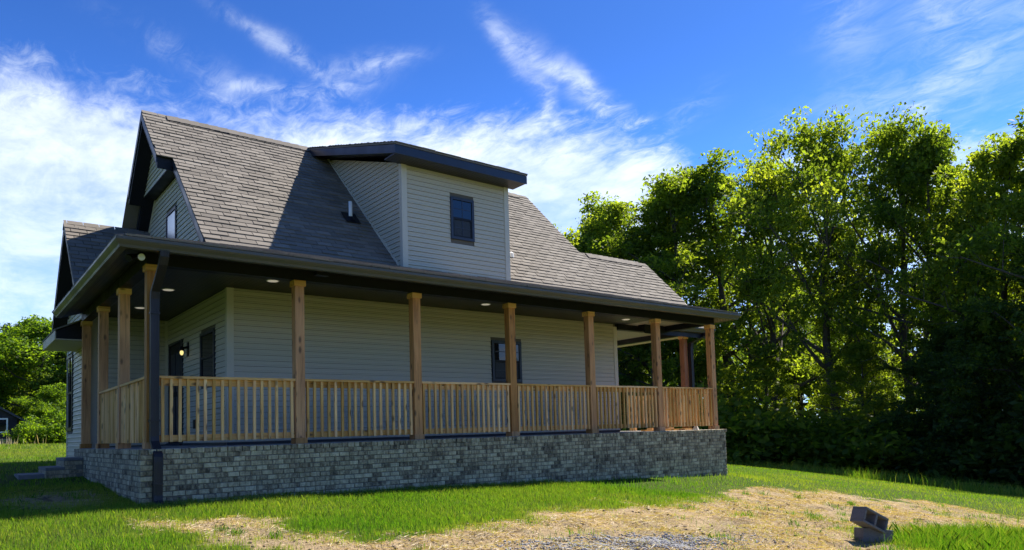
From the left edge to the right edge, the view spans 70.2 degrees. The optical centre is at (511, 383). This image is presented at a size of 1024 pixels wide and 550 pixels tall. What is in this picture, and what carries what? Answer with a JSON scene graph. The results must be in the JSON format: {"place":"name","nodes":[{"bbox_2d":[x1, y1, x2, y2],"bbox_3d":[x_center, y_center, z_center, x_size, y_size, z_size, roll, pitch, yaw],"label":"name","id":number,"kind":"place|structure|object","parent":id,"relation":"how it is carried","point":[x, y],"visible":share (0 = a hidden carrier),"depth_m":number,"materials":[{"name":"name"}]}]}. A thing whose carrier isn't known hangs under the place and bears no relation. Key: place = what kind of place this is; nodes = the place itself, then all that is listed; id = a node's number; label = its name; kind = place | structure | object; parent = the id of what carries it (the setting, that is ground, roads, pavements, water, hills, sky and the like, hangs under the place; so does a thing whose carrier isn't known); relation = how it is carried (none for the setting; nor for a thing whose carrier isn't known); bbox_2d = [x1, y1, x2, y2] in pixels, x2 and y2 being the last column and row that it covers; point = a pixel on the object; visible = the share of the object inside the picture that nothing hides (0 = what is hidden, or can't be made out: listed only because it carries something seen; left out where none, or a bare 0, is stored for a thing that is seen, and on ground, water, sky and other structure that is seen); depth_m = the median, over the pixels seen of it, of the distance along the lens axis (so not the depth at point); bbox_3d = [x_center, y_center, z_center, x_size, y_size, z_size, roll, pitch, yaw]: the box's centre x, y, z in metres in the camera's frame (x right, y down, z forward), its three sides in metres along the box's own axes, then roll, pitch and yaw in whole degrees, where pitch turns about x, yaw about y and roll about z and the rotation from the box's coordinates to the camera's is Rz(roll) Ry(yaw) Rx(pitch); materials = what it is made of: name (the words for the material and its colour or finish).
{"place":"outdoors","nodes":[
{"label":"outdoors","id":0,"kind":"place"},
{"bbox_2d":[0,479,1023,549],"bbox_3d":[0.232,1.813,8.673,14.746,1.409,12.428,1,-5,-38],"label":"grass","id":1,"kind":"structure","parent":0,"point":[508,491],"depth_m":8.68,"materials":[{"name":"green plant"}]},
{"bbox_2d":[0,445,1023,549],"bbox_3d":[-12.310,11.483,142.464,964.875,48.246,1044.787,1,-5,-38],"label":"ground","id":2,"kind":"structure","parent":0,"point":[544,532],"depth_m":9.38,"materials":[{"name":"soil"}]},
{"bbox_2d":[0,407,25,444],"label":"neighbour house","id":3,"kind":"structure","parent":2,"relation":"on","point":[9,420],"depth_m":49.75,"materials":[{"name":"metal"}]},
{"bbox_2d":[0,418,7,432],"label":"window","id":4,"kind":"structure","parent":3,"relation":"in","point":[3,421],"depth_m":49.59,"materials":[{"name":"white plastic"}]},
{"bbox_2d":[0,347,37,428],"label":"tree","id":5,"kind":"object","parent":2,"relation":"on","point":[3,381],"visible":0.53,"depth_m":58.78,"materials":[{"name":"green plant"}]},
{"bbox_2d":[0,332,43,418],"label":"tree","id":6,"kind":"object","parent":2,"relation":"on","point":[14,381],"visible":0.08,"depth_m":60.56,"materials":[{"name":"green plant"}]},
{"bbox_2d":[0,434,46,444],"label":"dry weeds","id":7,"kind":"object","parent":2,"relation":"on","point":[17,441],"visible":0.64,"depth_m":45.25,"materials":[{"name":"plant"}]},
{"bbox_2d":[0,321,50,392],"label":"tree","id":8,"kind":"object","parent":2,"relation":"on","point":[5,325],"visible":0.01,"depth_m":69.09,"materials":[{"name":"green plant"}]},
{"bbox_2d":[2,413,59,444],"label":"shrub","id":9,"kind":"object","parent":2,"relation":"on","point":[26,432],"visible":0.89,"depth_m":48.52,"materials":[{"name":"green plant"}]},
{"bbox_2d":[0,314,65,421],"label":"tree","id":10,"kind":"object","parent":2,"relation":"on","point":[27,344],"visible":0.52,"depth_m":58.30,"materials":[{"name":"green plant"}]},
{"bbox_2d":[9,382,65,420],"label":"tree","id":11,"kind":"object","parent":2,"relation":"on","point":[53,393],"visible":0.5,"depth_m":53.46,"materials":[{"name":"green plant"}]},
{"bbox_2d":[20,398,65,443],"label":"shrub","id":12,"kind":"object","parent":2,"relation":"on","point":[58,422],"visible":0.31,"depth_m":50.17,"materials":[{"name":"green plant"}]},
{"bbox_2d":[19,351,66,424],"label":"tree","id":13,"kind":"object","parent":2,"relation":"on","point":[62,358],"visible":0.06,"depth_m":57.65,"materials":[{"name":"green plant"}]},
{"bbox_2d":[60,429,65,443],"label":"shrub","id":14,"kind":"object","parent":2,"relation":"on","point":[64,440],"visible":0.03,"depth_m":48.62,"materials":[{"name":"green plant"}]},
{"bbox_2d":[14,110,740,505],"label":"house","id":15,"kind":"structure","parent":2,"relation":"on","point":[236,314],"depth_m":13.65,"materials":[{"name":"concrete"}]},
{"bbox_2d":[66,354,73,430],"bbox_3d":[-9.873,0.204,16.270,0.035,1.680,0.910,1,-5,-38],"label":"window","id":16,"kind":"structure","parent":15,"relation":"in","point":[70,394],"depth_m":16.21,"materials":[{"name":"black glass"}]},
{"bbox_2d":[166,205,176,237],"bbox_3d":[-6.904,-2.822,14.764,0.035,1.405,0.800,1,-5,-38],"label":"window","id":17,"kind":"structure","parent":15,"relation":"in","point":[171,217],"depth_m":14.76,"materials":[{"name":"white glass"}]},
{"bbox_2d":[166,339,183,445],"bbox_3d":[-6.593,0.187,14.270,0.110,2.030,1.050,1,-5,-38],"label":"door","id":18,"kind":"structure","parent":15,"relation":"in","point":[175,360],"depth_m":14.28,"materials":[{"name":"black metal"}]},
{"bbox_2d":[199,328,215,376],"bbox_3d":[-5.259,-0.472,12.609,0.055,0.895,0.850,1,-5,-38],"label":"window","id":19,"kind":"structure","parent":15,"relation":"in","point":[207,338],"depth_m":12.57,"materials":[{"name":"black glass"}]},
{"bbox_2d":[450,196,474,241],"bbox_3d":[-1.033,-3.410,15.097,0.580,0.880,0.055,1,-5,-38],"label":"window","id":20,"kind":"structure","parent":15,"relation":"in","point":[461,209],"depth_m":15.08,"materials":[{"name":"blue glass"}]},
{"bbox_2d":[491,340,521,381],"bbox_3d":[-0.112,-0.473,15.237,0.770,0.855,0.055,1,-5,-38],"label":"window","id":21,"kind":"structure","parent":15,"relation":"in","point":[497,346],"depth_m":15.13,"materials":[{"name":"black glass"}]},
{"bbox_2d":[647,427,673,429],"bbox_3d":[3.452,1.048,16.913,0.900,0.070,0.140,2,-5,-45],"label":"lumber board","id":22,"kind":"object","parent":15,"relation":"on","point":[665,428],"visible":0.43,"depth_m":16.97,"materials":[{"name":"brown wood"}]},
{"bbox_2d":[3,294,1012,431],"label":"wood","id":23,"kind":"object","parent":2,"relation":"on","point":[22,413],"depth_m":70.67,"materials":[{"name":"green plant"}]},
{"bbox_2d":[0,443,1018,489],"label":"distant grass","id":24,"kind":"structure","parent":2,"relation":"on","point":[15,446],"depth_m":32.45,"materials":[{"name":"green plant"}]},
{"bbox_2d":[0,447,1023,526],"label":"grass","id":25,"kind":"structure","parent":2,"relation":"on","point":[925,488],"depth_m":17.81,"materials":[{"name":"green plant"}]},
{"bbox_2d":[20,487,1003,549],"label":"dirt clods","id":26,"kind":"object","parent":2,"relation":"on","point":[395,546],"visible":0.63,"depth_m":8.66,"materials":[{"name":"brown soil"}]},
{"bbox_2d":[12,486,1023,549],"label":"straw","id":27,"kind":"object","parent":2,"relation":"on","point":[795,500],"visible":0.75,"depth_m":8.94,"materials":[{"name":"beige plant"}]},
{"bbox_2d":[577,221,642,382],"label":"tree","id":28,"kind":"object","parent":2,"relation":"on","point":[578,226],"depth_m":53.18,"materials":[{"name":"green plant"}]},
{"bbox_2d":[562,190,698,402],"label":"tree","id":29,"kind":"object","parent":2,"relation":"on","point":[605,218],"visible":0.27,"depth_m":50.15,"materials":[{"name":"green plant"}]},
{"bbox_2d":[617,347,645,382],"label":"tree","id":30,"kind":"object","parent":2,"relation":"on","point":[621,376],"depth_m":48.31,"materials":[{"name":"green plant"}]},
{"bbox_2d":[442,529,826,549],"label":"gravel","id":31,"kind":"structure","parent":2,"relation":"on","point":[685,545],"depth_m":7.47,"materials":[{"name":"grey gravel"}]},
{"bbox_2d":[620,382,674,430],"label":"shrub","id":32,"kind":"object","parent":2,"relation":"on","point":[638,429],"visible":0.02,"depth_m":44.20,"materials":[{"name":"green plant"}]},
{"bbox_2d":[618,337,706,404],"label":"tree","id":33,"kind":"object","parent":2,"relation":"on","point":[673,354],"visible":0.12,"depth_m":47.96,"materials":[{"name":"green plant"}]},
{"bbox_2d":[618,191,732,386],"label":"tree","id":34,"kind":"object","parent":2,"relation":"on","point":[660,240],"visible":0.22,"depth_m":49.23,"materials":[{"name":"green plant"}]},
{"bbox_2d":[586,167,806,405],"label":"tree","id":35,"kind":"object","parent":2,"relation":"on","point":[668,195],"visible":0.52,"depth_m":48.37,"materials":[{"name":"green plant"}]},
{"bbox_2d":[676,344,749,410],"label":"tree","id":36,"kind":"object","parent":2,"relation":"on","point":[704,370],"visible":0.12,"depth_m":45.98,"materials":[{"name":"green plant"}]},
{"bbox_2d":[605,147,832,410],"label":"tree","id":37,"kind":"object","parent":2,"relation":"on","point":[710,192],"visible":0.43,"depth_m":47.61,"materials":[{"name":"green plant"}]},
{"bbox_2d":[622,376,831,465],"bbox_3d":[11.228,2.699,42.137,13.351,6.568,9.819,-8,-7,59],"label":"shrub","id":38,"kind":"object","parent":2,"relation":"on","point":[741,423],"visible":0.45,"depth_m":38.97,"materials":[{"name":"green plant"}]},
{"bbox_2d":[677,233,817,418],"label":"tree","id":39,"kind":"object","parent":2,"relation":"on","point":[751,358],"visible":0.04,"depth_m":56.08,"materials":[{"name":"green plant"}]},
{"bbox_2d":[730,346,801,421],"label":"tree","id":40,"kind":"object","parent":2,"relation":"on","point":[767,372],"visible":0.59,"depth_m":42.99,"materials":[{"name":"green plant"}]},
{"bbox_2d":[738,429,801,466],"bbox_3d":[14.444,3.796,41.284,5.204,3.371,5.550,0,-4,-19],"label":"shrub","id":41,"kind":"object","parent":2,"relation":"on","point":[763,459],"visible":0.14,"depth_m":39.52,"materials":[{"name":"green plant"}]},
{"bbox_2d":[672,148,872,408],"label":"tree","id":42,"kind":"object","parent":2,"relation":"on","point":[748,277],"visible":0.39,"depth_m":45.91,"materials":[{"name":"green plant"}]},
{"bbox_2d":[720,265,877,422],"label":"tree","id":43,"kind":"object","parent":2,"relation":"on","point":[804,389],"visible":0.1,"depth_m":56.02,"materials":[{"name":"green plant"}]},
{"bbox_2d":[738,406,865,470],"bbox_3d":[15.492,3.346,40.833,9.772,4.807,7.187,-8,-8,61],"label":"shrub","id":44,"kind":"object","parent":2,"relation":"on","point":[789,441],"visible":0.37,"depth_m":38.40,"materials":[{"name":"green plant"}]},
{"bbox_2d":[766,291,853,418],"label":"tree","id":45,"kind":"object","parent":2,"relation":"on","point":[819,336],"visible":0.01,"depth_m":65.16,"materials":[{"name":"green plant"}]},
{"bbox_2d":[730,104,924,420],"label":"tree","id":46,"kind":"object","parent":2,"relation":"on","point":[805,139],"visible":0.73,"depth_m":42.52,"materials":[{"name":"green plant"}]},
{"bbox_2d":[754,405,904,470],"bbox_3d":[17.956,3.386,39.441,8.983,4.419,6.607,-5,-5,43],"label":"shrub","id":47,"kind":"object","parent":2,"relation":"on","point":[816,451],"visible":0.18,"depth_m":38.11,"materials":[{"name":"green plant"}]},
{"bbox_2d":[808,292,895,418],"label":"tree","id":48,"kind":"object","parent":2,"relation":"on","point":[855,406],"visible":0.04,"depth_m":54.88,"materials":[{"name":"green plant"}]},
{"bbox_2d":[802,339,907,420],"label":"tree","id":49,"kind":"object","parent":2,"relation":"on","point":[867,367],"visible":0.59,"depth_m":40.44,"materials":[{"name":"green plant"}]},
{"bbox_2d":[802,220,913,416],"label":"tree","id":50,"kind":"object","parent":2,"relation":"on","point":[840,335],"visible":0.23,"depth_m":43.97,"materials":[{"name":"green plant"}]},
{"bbox_2d":[770,383,974,476],"bbox_3d":[19.444,2.871,37.753,11.808,5.809,8.684,-8,-8,61],"label":"shrub","id":51,"kind":"object","parent":2,"relation":"on","point":[881,450],"visible":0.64,"depth_m":36.54,"materials":[{"name":"green plant"}]},
{"bbox_2d":[854,527,892,542],"bbox_3d":[4.464,1.887,9.001,0.400,0.200,0.194,6,-9,-8],"label":"concrete block","id":52,"kind":"object","parent":2,"relation":"on","point":[864,534],"depth_m":8.91,"materials":[{"name":"grey concrete"}]},
{"bbox_2d":[850,506,888,533],"bbox_3d":[4.376,1.664,8.926,0.400,0.194,0.200,27,-18,-18],"label":"concrete block","id":53,"kind":"object","parent":52,"relation":"on","point":[864,517],"depth_m":8.87,"materials":[{"name":"grey concrete"}]},
{"bbox_2d":[727,459,1023,496],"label":"edge weeds","id":54,"kind":"object","parent":2,"relation":"on","point":[917,480],"visible":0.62,"depth_m":26.65,"materials":[{"name":"green plant"}]},
{"bbox_2d":[776,101,984,411],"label":"tree","id":55,"kind":"object","parent":2,"relation":"on","point":[899,130],"visible":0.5,"depth_m":40.86,"materials":[{"name":"green plant"}]},
{"bbox_2d":[843,412,979,478],"bbox_3d":[20.521,3.442,36.289,6.316,4.091,6.736,1,-4,-31],"label":"shrub","id":56,"kind":"object","parent":2,"relation":"on","point":[921,438],"visible":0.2,"depth_m":35.23,"materials":[{"name":"green plant"}]},
{"bbox_2d":[814,121,1023,417],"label":"tree","id":57,"kind":"object","parent":2,"relation":"on","point":[887,213],"visible":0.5,"depth_m":38.94,"materials":[{"name":"green plant"}]},
{"bbox_2d":[886,267,960,410],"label":"tree","id":58,"kind":"object","parent":2,"relation":"on","point":[914,333],"visible":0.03,"depth_m":52.21,"materials":[{"name":"green plant"}]},
{"bbox_2d":[869,327,1004,440],"bbox_3d":[21.662,0.964,36.775,7.125,7.951,7.371,-1,-4,-9],"label":"tree","id":59,"kind":"object","parent":2,"relation":"on","point":[939,338],"visible":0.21,"depth_m":37.30,"materials":[{"name":"green plant"}]},
{"bbox_2d":[890,425,987,481],"bbox_3d":[21.041,3.637,35.088,5.372,3.480,5.730,-2,-4,2],"label":"shrub","id":60,"kind":"object","parent":2,"relation":"on","point":[940,466],"visible":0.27,"depth_m":33.90,"materials":[{"name":"green plant"}]},
{"bbox_2d":[870,128,1023,438],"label":"tree","id":61,"kind":"object","parent":2,"relation":"on","point":[1001,162],"visible":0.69,"depth_m":34.95,"materials":[{"name":"green plant"}]},
{"bbox_2d":[873,497,1023,538],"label":"seed stalks","id":62,"kind":"object","parent":2,"relation":"on","point":[985,518],"visible":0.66,"depth_m":10.25,"materials":[{"name":"beige plant"}]},
{"bbox_2d":[880,294,1023,477],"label":"tree","id":63,"kind":"object","parent":2,"relation":"on","point":[961,329],"visible":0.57,"depth_m":33.48,"materials":[{"name":"green plant"}]},
{"bbox_2d":[900,169,1022,407],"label":"tree","id":64,"kind":"object","parent":2,"relation":"on","point":[928,288],"visible":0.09,"depth_m":38.41,"materials":[{"name":"green plant"}]},
{"bbox_2d":[901,412,1023,485],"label":"shrub","id":65,"kind":"object","parent":2,"relation":"on","point":[985,436],"visible":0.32,"depth_m":32.77,"materials":[{"name":"green plant"}]},
{"bbox_2d":[910,382,1023,485],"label":"shrub","id":66,"kind":"object","parent":2,"relation":"on","point":[973,459],"visible":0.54,"depth_m":32.12,"materials":[{"name":"green plant"}]},
{"bbox_2d":[930,108,1023,302],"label":"tree","id":67,"kind":"object","parent":2,"relation":"on","point":[964,243],"visible":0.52,"depth_m":32.08,"materials":[{"name":"green plant"}]},
{"bbox_2d":[952,249,1023,456],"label":"tree","id":68,"kind":"object","parent":2,"relation":"on","point":[1015,312],"visible":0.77,"depth_m":32.12,"materials":[{"name":"green plant"}]},
{"bbox_2d":[961,137,1023,385],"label":"tree","id":69,"kind":"object","parent":2,"relation":"on","point":[997,188],"visible":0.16,"depth_m":34.50,"materials":[{"name":"green plant"}]},
{"bbox_2d":[0,0,1023,417],"label":"sky","id":70,"kind":"structure","parent":0,"point":[576,97],"materials":[{"name":"blue"}]},
{"bbox_2d":[843,520,1023,549],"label":"tall grass","id":71,"kind":"structure","parent":0,"point":[979,539],"depth_m":9.06,"materials":[{"name":"green plant"}]}
]}

